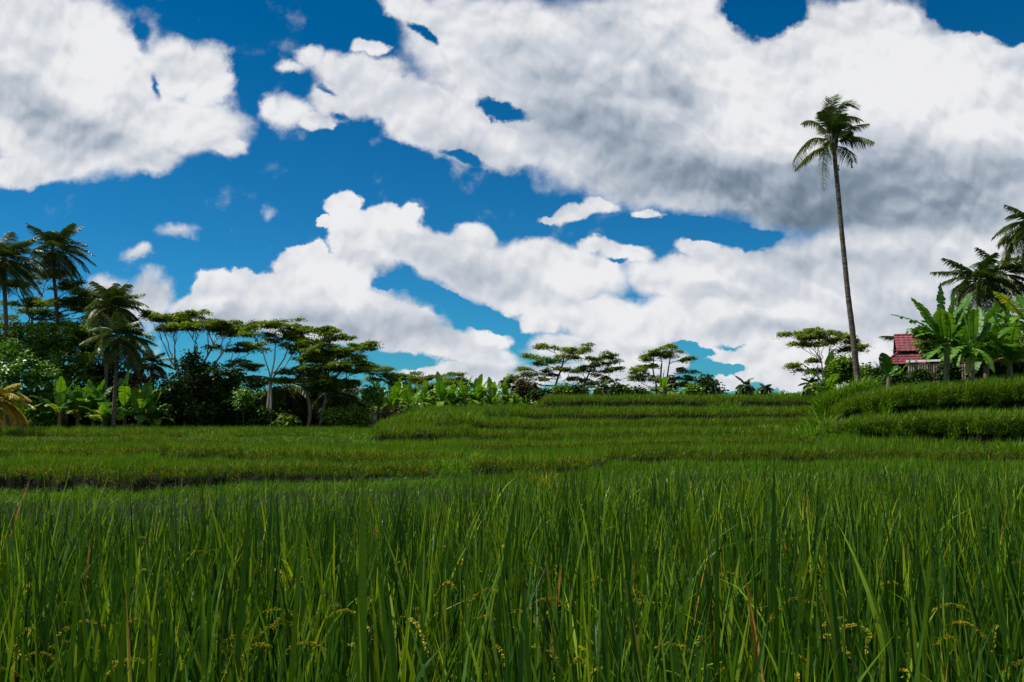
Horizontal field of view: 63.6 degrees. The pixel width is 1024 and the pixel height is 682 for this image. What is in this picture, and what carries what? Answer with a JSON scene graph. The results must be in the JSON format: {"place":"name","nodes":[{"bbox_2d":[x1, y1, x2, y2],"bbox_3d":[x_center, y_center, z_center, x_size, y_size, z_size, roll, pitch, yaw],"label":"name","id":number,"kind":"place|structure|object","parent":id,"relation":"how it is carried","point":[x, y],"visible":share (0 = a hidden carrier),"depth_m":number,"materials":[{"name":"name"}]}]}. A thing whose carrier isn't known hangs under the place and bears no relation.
{"place":"outdoors","nodes":[
{"label":"outdoors","id":0,"kind":"place"},
{"bbox_2d":[0,386,1023,681],"bbox_3d":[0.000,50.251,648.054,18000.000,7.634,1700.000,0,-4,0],"label":"ground","id":1,"kind":"structure","parent":0,"point":[18,482],"depth_m":27.29,"materials":[{"name":"plant"}]},
{"bbox_2d":[0,383,35,432],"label":"coconut palm","id":2,"kind":"object","parent":1,"relation":"on","point":[14,412],"visible":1,"depth_m":46.92,"materials":[{"name":"yellow plant"}]},
{"bbox_2d":[0,231,47,425],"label":"coconut palm","id":3,"kind":"object","parent":1,"relation":"on","point":[17,269],"visible":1,"depth_m":60.43,"materials":[{"name":"green plant"}]},
{"bbox_2d":[1,390,48,429],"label":"banana plant","id":4,"kind":"object","parent":1,"relation":"on","point":[23,410],"visible":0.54,"depth_m":51.85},
{"bbox_2d":[0,338,63,425],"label":"broadleaf tree","id":5,"kind":"object","parent":1,"relation":"on","point":[37,376],"visible":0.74,"depth_m":56.73,"materials":[{"name":"green plant"}]},
{"bbox_2d":[24,401,53,426],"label":"shrub","id":6,"kind":"object","parent":1,"relation":"on","point":[36,418],"visible":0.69,"depth_m":56.45,"materials":[{"name":"green plant"}]},
{"bbox_2d":[39,407,68,427],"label":"shrub","id":7,"kind":"object","parent":1,"relation":"on","point":[52,419],"visible":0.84,"depth_m":56.43,"materials":[{"name":"green plant"}]},
{"bbox_2d":[0,315,115,426],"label":"broadleaf tree","id":8,"kind":"object","parent":1,"relation":"on","point":[15,330],"visible":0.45,"depth_m":59.77,"materials":[{"name":"green plant"}]},
{"bbox_2d":[33,376,86,426],"bbox_3d":[-30.302,4.328,55.683,2.767,3.885,2.968,-3,-5,31],"label":"banana plant","id":9,"kind":"object","parent":1,"relation":"on","point":[60,392],"visible":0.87,"depth_m":55.17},
{"bbox_2d":[26,223,96,378],"bbox_3d":[-35.080,-1.089,63.303,5.208,16.192,5.159,-3,-5,33],"label":"coconut palm","id":10,"kind":"object","parent":1,"relation":"on","point":[59,240],"visible":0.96,"depth_m":63.32,"materials":[{"name":"green plant"}]},
{"bbox_2d":[0,261,131,426],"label":"umbrella tree","id":11,"kind":"object","parent":1,"relation":"on","point":[79,302],"visible":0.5,"depth_m":63.75,"materials":[{"name":"green plant"}]},
{"bbox_2d":[31,317,103,428],"bbox_3d":[-32.244,2.498,59.987,4.868,8.646,4.363,-3,-5,33],"label":"broadleaf tree","id":12,"kind":"object","parent":1,"relation":"on","point":[76,368],"visible":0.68,"depth_m":59.68,"materials":[{"name":"green plant"}]},
{"bbox_2d":[54,383,97,425],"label":"banana plant","id":13,"kind":"object","parent":1,"relation":"on","point":[78,414],"visible":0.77,"depth_m":55.65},
{"bbox_2d":[69,379,112,427],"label":"banana plant","id":14,"kind":"object","parent":1,"relation":"on","point":[93,394],"visible":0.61,"depth_m":56.05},
{"bbox_2d":[80,395,122,426],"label":"banana plant","id":15,"kind":"object","parent":1,"relation":"on","point":[102,416],"visible":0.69,"depth_m":54.63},
{"bbox_2d":[72,326,135,424],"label":"broadleaf tree","id":16,"kind":"object","parent":1,"relation":"on","point":[99,370],"visible":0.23,"depth_m":61.51,"materials":[{"name":"green plant"}]},
{"bbox_2d":[82,281,148,426],"bbox_3d":[-28.792,1.171,60.132,4.573,11.112,5.124,1,-5,-16],"label":"coconut palm","id":17,"kind":"object","parent":1,"relation":"on","point":[116,296],"visible":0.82,"depth_m":59.80,"materials":[{"name":"green plant"}]},
{"bbox_2d":[79,312,157,427],"bbox_3d":[-25.622,2.154,53.763,4.486,8.008,4.036,0,-4,0],"label":"coconut palm","id":18,"kind":"object","parent":1,"relation":"on","point":[119,348],"visible":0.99,"depth_m":53.23,"materials":[{"name":"green plant"}]},
{"bbox_2d":[98,371,159,427],"bbox_3d":[-25.945,4.108,55.332,3.096,4.269,4.234,-4,-6,42],"label":"banana plant","id":19,"kind":"object","parent":1,"relation":"on","point":[123,396],"visible":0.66,"depth_m":54.93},
{"bbox_2d":[102,378,168,427],"bbox_3d":[-25.094,4.262,54.555,2.936,3.828,3.976,-3,-5,34],"label":"banana plant","id":20,"kind":"object","parent":1,"relation":"on","point":[141,400],"visible":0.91,"depth_m":54.60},
{"bbox_2d":[117,343,165,425],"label":"broadleaf tree","id":21,"kind":"object","parent":1,"relation":"on","point":[137,380],"visible":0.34,"depth_m":60.05,"materials":[{"name":"green plant"}]},
{"bbox_2d":[131,346,176,399],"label":"coconut palm","id":22,"kind":"object","parent":1,"relation":"on","point":[152,357],"visible":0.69,"depth_m":61.99,"materials":[{"name":"green plant"}]},
{"bbox_2d":[136,388,175,426],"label":"banana plant","id":23,"kind":"object","parent":1,"relation":"on","point":[152,417],"visible":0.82,"depth_m":55.55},
{"bbox_2d":[0,389,371,428],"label":"undergrowth","id":24,"kind":"object","parent":1,"relation":"on","point":[86,420],"visible":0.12,"depth_m":62.85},
{"bbox_2d":[145,346,234,426],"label":"broadleaf tree","id":25,"kind":"object","parent":1,"relation":"on","point":[188,399],"visible":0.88,"depth_m":58.13,"materials":[{"name":"green plant"}]},
{"bbox_2d":[138,309,250,426],"bbox_3d":[-23.529,2.210,60.638,9.101,9.354,5.987,0,-4,0],"label":"umbrella tree","id":26,"kind":"object","parent":1,"relation":"on","point":[181,321],"visible":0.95,"depth_m":60.38,"materials":[{"name":"green plant"}]},
{"bbox_2d":[203,363,266,427],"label":"broadleaf tree","id":27,"kind":"object","parent":1,"relation":"on","point":[235,418],"visible":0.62,"depth_m":58.48,"materials":[{"name":"green plant"}]},
{"bbox_2d":[199,340,273,426],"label":"umbrella tree","id":28,"kind":"object","parent":1,"relation":"on","point":[247,346],"visible":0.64,"depth_m":62.09,"materials":[{"name":"green plant"}]},
{"bbox_2d":[0,403,473,482],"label":"rice","id":29,"kind":"object","parent":1,"relation":"on","point":[455,446],"visible":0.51,"depth_m":32.50,"materials":[{"name":"plant"}]},
{"bbox_2d":[410,411,446,426],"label":"grass clump","id":30,"kind":"object","parent":29,"relation":"on","point":[437,417],"visible":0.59,"depth_m":46.28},
{"bbox_2d":[228,380,256,426],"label":"broadleaf tree","id":31,"kind":"object","parent":1,"relation":"on","point":[243,396],"visible":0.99,"depth_m":56.58,"materials":[{"name":"green plant"}]},
{"bbox_2d":[245,404,275,426],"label":"shrub","id":32,"kind":"object","parent":1,"relation":"on","point":[261,416],"visible":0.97,"depth_m":56.51,"materials":[{"name":"green plant"}]},
{"bbox_2d":[232,316,313,424],"bbox_3d":[-16.814,2.401,58.004,6.197,8.518,4.188,0,-4,0],"label":"umbrella tree","id":33,"kind":"object","parent":1,"relation":"on","point":[254,325],"visible":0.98,"depth_m":58.01,"materials":[{"name":"green plant"}]},
{"bbox_2d":[247,375,310,415],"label":"coconut palm","id":34,"kind":"object","parent":1,"relation":"on","point":[280,392],"visible":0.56,"depth_m":60.40,"materials":[{"name":"green plant"}]},
{"bbox_2d":[267,407,301,428],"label":"shrub","id":35,"kind":"object","parent":1,"relation":"on","point":[285,419],"visible":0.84,"depth_m":56.47,"materials":[{"name":"green plant"}]},
{"bbox_2d":[259,378,370,426],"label":"broadleaf tree","id":36,"kind":"object","parent":1,"relation":"on","point":[304,417],"visible":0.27,"depth_m":61.12,"materials":[{"name":"green plant"}]},
{"bbox_2d":[266,324,383,427],"bbox_3d":[-13.120,2.706,57.917,8.572,7.959,5.850,0,-4,0],"label":"umbrella tree","id":37,"kind":"object","parent":1,"relation":"on","point":[317,353],"visible":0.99,"depth_m":57.38,"materials":[{"name":"green plant"}]},
{"bbox_2d":[315,402,351,426],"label":"shrub","id":38,"kind":"object","parent":1,"relation":"on","point":[334,416],"visible":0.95,"depth_m":56.48,"materials":[{"name":"green plant"}]},
{"bbox_2d":[311,387,361,425],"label":"coconut palm","id":39,"kind":"object","parent":1,"relation":"on","point":[338,398],"visible":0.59,"depth_m":59.32,"materials":[{"name":"green plant"}]},
{"bbox_2d":[343,403,375,429],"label":"shrub","id":40,"kind":"object","parent":1,"relation":"on","point":[359,416],"visible":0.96,"depth_m":56.40,"materials":[{"name":"green plant"}]},
{"bbox_2d":[357,380,385,426],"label":"broadleaf tree","id":41,"kind":"object","parent":1,"relation":"on","point":[371,394],"visible":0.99,"depth_m":56.66,"materials":[{"name":"green plant"}]},
{"bbox_2d":[362,378,393,420],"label":"broadleaf tree","id":42,"kind":"object","parent":1,"relation":"on","point":[381,404],"visible":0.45,"depth_m":57.71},
{"bbox_2d":[374,403,405,421],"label":"shrub","id":43,"kind":"object","parent":1,"relation":"on","point":[390,411],"visible":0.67,"depth_m":56.50,"materials":[{"name":"green plant"}]},
{"bbox_2d":[378,376,407,406],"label":"banana plant","id":44,"kind":"object","parent":1,"relation":"on","point":[395,393],"visible":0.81,"depth_m":61.63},
{"bbox_2d":[361,364,428,406],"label":"umbrella tree","id":45,"kind":"object","parent":1,"relation":"on","point":[393,377],"visible":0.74,"depth_m":85.27,"materials":[{"name":"green plant"}]},
{"bbox_2d":[391,382,431,408],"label":"banana plant","id":46,"kind":"object","parent":1,"relation":"on","point":[407,394],"visible":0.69,"depth_m":63.66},
{"bbox_2d":[34,386,804,413],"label":"woods","id":47,"kind":"object","parent":1,"relation":"on","point":[536,403],"visible":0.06,"depth_m":122.92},
{"bbox_2d":[414,380,434,407],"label":"banana plant","id":48,"kind":"object","parent":1,"relation":"on","point":[423,394],"visible":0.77,"depth_m":65.68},
{"bbox_2d":[401,371,473,396],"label":"umbrella tree","id":49,"kind":"object","parent":1,"relation":"on","point":[431,377],"visible":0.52,"depth_m":89.50,"materials":[{"name":"green plant"}]},
{"bbox_2d":[423,371,459,406],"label":"banana plant","id":50,"kind":"object","parent":1,"relation":"on","point":[440,386],"visible":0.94,"depth_m":65.67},
{"bbox_2d":[412,446,494,473],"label":"grass clump","id":51,"kind":"object","parent":1,"relation":"on","point":[457,464],"visible":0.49,"depth_m":27.95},
{"bbox_2d":[444,384,470,405],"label":"banana plant","id":52,"kind":"object","parent":1,"relation":"on","point":[450,401],"visible":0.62,"depth_m":66.67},
{"bbox_2d":[443,408,485,426],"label":"grass clump","id":53,"kind":"object","parent":1,"relation":"on","point":[456,415],"visible":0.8,"depth_m":45.91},
{"bbox_2d":[450,376,478,406],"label":"banana plant","id":54,"kind":"object","parent":1,"relation":"on","point":[464,393],"visible":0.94,"depth_m":65.72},
{"bbox_2d":[468,374,495,407],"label":"banana plant","id":55,"kind":"object","parent":1,"relation":"on","point":[480,389],"visible":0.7,"depth_m":66.53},
{"bbox_2d":[479,377,511,406],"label":"banana plant","id":56,"kind":"object","parent":1,"relation":"on","point":[492,391],"visible":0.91,"depth_m":66.77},
{"bbox_2d":[497,378,512,404],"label":"banana plant","id":57,"kind":"object","parent":1,"relation":"on","point":[505,390],"visible":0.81,"depth_m":67.78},
{"bbox_2d":[0,452,1023,681],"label":"rice","id":58,"kind":"object","parent":1,"relation":"on","point":[204,605],"visible":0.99,"depth_m":3.24,"materials":[{"name":"plant"}]},
{"bbox_2d":[0,496,1023,681],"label":"rice seed heads","id":59,"kind":"object","parent":58,"relation":"attached to","point":[847,625],"visible":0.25,"depth_m":2.65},
{"bbox_2d":[0,376,1023,486],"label":"grass","id":60,"kind":"structure","parent":1,"relation":"on","point":[221,449],"depth_m":33.46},
{"bbox_2d":[0,409,1023,557],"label":"weeds","id":61,"kind":"object","parent":1,"relation":"on","point":[367,438],"visible":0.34,"depth_m":24.35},
{"bbox_2d":[509,374,541,403],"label":"broadleaf tree","id":62,"kind":"object","parent":1,"relation":"on","point":[523,386],"visible":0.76,"depth_m":75.55,"materials":[{"name":"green plant"}]},
{"bbox_2d":[526,386,553,402],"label":"shrub","id":63,"kind":"object","parent":1,"relation":"on","point":[536,393],"visible":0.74,"depth_m":71.72,"materials":[{"name":"green plant"}]},
{"bbox_2d":[503,342,595,386],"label":"umbrella tree","id":64,"kind":"object","parent":1,"relation":"on","point":[569,351],"visible":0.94,"depth_m":79.72,"materials":[{"name":"green plant"}]},
{"bbox_2d":[549,382,573,395],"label":"shrub","id":65,"kind":"object","parent":1,"relation":"on","point":[559,389],"visible":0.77,"depth_m":71.58,"materials":[{"name":"green plant"}]},
{"bbox_2d":[570,379,590,395],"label":"shrub","id":66,"kind":"object","parent":1,"relation":"on","point":[579,388],"visible":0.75,"depth_m":71.46,"materials":[{"name":"green plant"}]},
{"bbox_2d":[561,349,626,386],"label":"umbrella tree","id":67,"kind":"object","parent":1,"relation":"on","point":[589,367],"visible":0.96,"depth_m":78.52,"materials":[{"name":"green plant"}]},
{"bbox_2d":[587,379,610,395],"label":"coconut palm","id":68,"kind":"object","parent":1,"relation":"on","point":[597,389],"visible":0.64,"depth_m":73.69,"materials":[{"name":"green plant"}]},
{"bbox_2d":[604,378,628,395],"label":"shrub","id":69,"kind":"object","parent":1,"relation":"on","point":[617,387],"visible":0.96,"depth_m":71.47,"materials":[{"name":"green plant"}]},
{"bbox_2d":[651,369,673,395],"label":"banana plant","id":70,"kind":"object","parent":1,"relation":"on","point":[663,381],"visible":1,"depth_m":66.85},
{"bbox_2d":[626,343,705,394],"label":"umbrella tree","id":71,"kind":"object","parent":1,"relation":"on","point":[666,353],"visible":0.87,"depth_m":77.38,"materials":[{"name":"green plant"}]},
{"bbox_2d":[678,382,705,396],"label":"shrub","id":72,"kind":"object","parent":1,"relation":"on","point":[690,388],"visible":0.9,"depth_m":71.62,"materials":[{"name":"green plant"}]},
{"bbox_2d":[694,372,729,395],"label":"broadleaf tree","id":73,"kind":"object","parent":1,"relation":"on","point":[711,383],"visible":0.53,"depth_m":73.62,"materials":[{"name":"green plant"}]},
{"bbox_2d":[706,390,741,407],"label":"grass clump","id":74,"kind":"object","parent":1,"relation":"on","point":[713,403],"visible":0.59,"depth_m":58.63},
{"bbox_2d":[735,375,755,396],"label":"coconut palm","id":75,"kind":"object","parent":1,"relation":"on","point":[747,387],"visible":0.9,"depth_m":99.56,"materials":[{"name":"green plant"}]},
{"bbox_2d":[468,391,1023,485],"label":"rice","id":76,"kind":"object","parent":1,"relation":"on","point":[547,452],"visible":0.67,"depth_m":34.37,"materials":[{"name":"plant"}]},
{"bbox_2d":[748,420,783,435],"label":"grass clump","id":77,"kind":"object","parent":76,"relation":"on","point":[765,427],"visible":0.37,"depth_m":41.09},
{"bbox_2d":[758,383,773,394],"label":"coconut palm","id":78,"kind":"object","parent":1,"relation":"on","point":[766,389],"visible":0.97,"depth_m":104.62,"materials":[{"name":"green plant"}]},
{"bbox_2d":[776,426,826,443],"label":"grass clump","id":79,"kind":"object","parent":1,"relation":"on","point":[793,434],"visible":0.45,"depth_m":37.01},
{"bbox_2d":[781,357,823,378],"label":"umbrella tree","id":80,"kind":"object","parent":1,"relation":"on","point":[795,366],"visible":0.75,"depth_m":61.85,"materials":[{"name":"green plant"}]},
{"bbox_2d":[798,373,816,396],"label":"coconut palm","id":81,"kind":"object","parent":1,"relation":"on","point":[812,379],"visible":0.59,"depth_m":60.86,"materials":[{"name":"green plant"}]},
{"bbox_2d":[786,408,842,437],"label":"grass clump","id":82,"kind":"object","parent":1,"relation":"on","point":[828,421],"visible":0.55,"depth_m":37.40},
{"bbox_2d":[799,350,840,393],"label":"banana plant","id":83,"kind":"object","parent":1,"relation":"on","point":[830,381],"visible":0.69,"depth_m":46.00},
{"bbox_2d":[772,326,869,380],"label":"umbrella tree","id":84,"kind":"object","parent":1,"relation":"on","point":[804,337],"visible":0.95,"depth_m":59.52,"materials":[{"name":"green plant"}]},
{"bbox_2d":[806,376,836,400],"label":"shrub","id":85,"kind":"object","parent":1,"relation":"on","point":[820,385],"visible":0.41,"depth_m":45.80,"materials":[{"name":"green plant"}]},
{"bbox_2d":[797,384,855,428],"bbox_3d":[16.011,3.253,41.360,3.357,2.939,3.037,1,-5,-16],"label":"grass clump","id":86,"kind":"object","parent":1,"relation":"on","point":[821,401],"visible":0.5,"depth_m":40.93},
{"bbox_2d":[792,93,874,382],"bbox_3d":[17.384,-5.298,44.536,5.025,16.802,3.013,0,-4,0],"label":"coconut palm","id":87,"kind":"object","parent":1,"relation":"on","point":[832,121],"visible":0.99,"depth_m":44.59,"materials":[{"name":"green plant"}]},
{"bbox_2d":[822,352,863,384],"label":"shrub","id":88,"kind":"object","parent":1,"relation":"on","point":[842,366],"visible":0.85,"depth_m":45.71,"materials":[{"name":"green plant"}]},
{"bbox_2d":[807,372,884,406],"bbox_3d":[16.677,2.631,41.363,4.495,2.180,3.506,0,-4,0],"label":"grass clump","id":89,"kind":"object","parent":1,"relation":"on","point":[867,384],"visible":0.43,"depth_m":40.66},
{"bbox_2d":[863,362,885,386],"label":"shrub","id":90,"kind":"object","parent":1,"relation":"on","point":[875,371],"visible":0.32,"depth_m":44.74,"materials":[{"name":"green plant"}]},
{"bbox_2d":[876,367,909,386],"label":"shrub","id":91,"kind":"object","parent":1,"relation":"on","point":[896,379],"visible":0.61,"depth_m":42.73,"materials":[{"name":"green plant"}]},
{"bbox_2d":[876,352,910,389],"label":"banana plant","id":92,"kind":"object","parent":1,"relation":"on","point":[887,367],"visible":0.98,"depth_m":40.39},
{"bbox_2d":[814,380,1023,442],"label":"weeds","id":93,"kind":"object","parent":1,"relation":"on","point":[1005,427],"visible":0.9,"depth_m":36.23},
{"bbox_2d":[903,363,935,384],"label":"shrub","id":94,"kind":"object","parent":1,"relation":"on","point":[918,374],"visible":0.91,"depth_m":40.77,"materials":[{"name":"green plant"}]},
{"bbox_2d":[822,370,1023,429],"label":"rice","id":95,"kind":"object","parent":1,"relation":"on","point":[944,384],"visible":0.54,"depth_m":37.20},
{"bbox_2d":[891,282,971,382],"bbox_3d":[20.468,-0.212,39.643,4.112,5.349,1.861,0,-4,-6],"label":"banana plant","id":96,"kind":"object","parent":1,"relation":"on","point":[948,323],"visible":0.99,"depth_m":39.50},
{"bbox_2d":[906,359,965,384],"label":"corrugated wall","id":97,"kind":"structure","parent":1,"relation":"on","point":[918,364],"depth_m":42.38,"materials":[{"name":"metal"}]},
{"bbox_2d":[930,360,964,382],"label":"shrub","id":98,"kind":"object","parent":1,"relation":"on","point":[954,373],"visible":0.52,"depth_m":40.34,"materials":[{"name":"green plant"}]},
{"bbox_2d":[921,302,976,362],"bbox_3d":[23.646,0.233,43.671,3.335,4.602,4.509,-3,-5,32],"label":"banana plant","id":99,"kind":"object","parent":1,"relation":"on","point":[953,343],"visible":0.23,"depth_m":43.07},
{"bbox_2d":[905,324,996,363],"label":"broadleaf tree","id":100,"kind":"object","parent":1,"relation":"on","point":[922,345],"visible":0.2,"depth_m":44.45,"materials":[{"name":"green plant"}]},
{"bbox_2d":[880,333,1023,375],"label":"house","id":101,"kind":"structure","parent":1,"relation":"on","point":[905,352],"depth_m":48.44,"materials":[{"name":"tile"}]},
{"bbox_2d":[944,307,1004,381],"bbox_3d":[21.803,0.325,39.053,2.974,4.037,1.741,0,-4,0],"label":"banana plant","id":102,"kind":"object","parent":1,"relation":"on","point":[975,322],"visible":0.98,"depth_m":38.95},
{"bbox_2d":[930,252,1020,313],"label":"coconut palm","id":103,"kind":"object","parent":1,"relation":"on","point":[986,268],"visible":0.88,"depth_m":50.03,"materials":[{"name":"green plant"}]},
{"bbox_2d":[944,303,1023,379],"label":"banana plant","id":104,"kind":"object","parent":1,"relation":"on","point":[979,359],"visible":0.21,"depth_m":40.82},
{"bbox_2d":[959,305,1023,379],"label":"banana plant","id":105,"kind":"object","parent":1,"relation":"on","point":[1010,346],"visible":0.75,"depth_m":39.77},
{"bbox_2d":[967,247,1023,314],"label":"coconut palm","id":106,"kind":"object","parent":1,"relation":"on","point":[1018,271],"visible":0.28,"depth_m":50.90,"materials":[{"name":"green plant"}]},
{"bbox_2d":[985,437,1023,457],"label":"grass clump","id":107,"kind":"object","parent":1,"relation":"on","point":[1001,445],"visible":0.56,"depth_m":30.87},
{"bbox_2d":[989,359,1023,375],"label":"shrub","id":108,"kind":"object","parent":1,"relation":"on","point":[1017,367],"visible":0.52,"depth_m":43.71,"materials":[{"name":"green plant"}]},
{"bbox_2d":[991,204,1023,267],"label":"coconut palm","id":109,"kind":"object","parent":1,"relation":"on","point":[1016,235],"visible":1,"depth_m":46.81,"materials":[{"name":"green plant"}]},
{"bbox_2d":[993,291,1023,337],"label":"banana plant","id":110,"kind":"object","parent":1,"relation":"on","point":[1011,303],"visible":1,"depth_m":38.61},
{"bbox_2d":[0,0,1023,405],"label":"sky","id":111,"kind":"structure","parent":0,"point":[457,186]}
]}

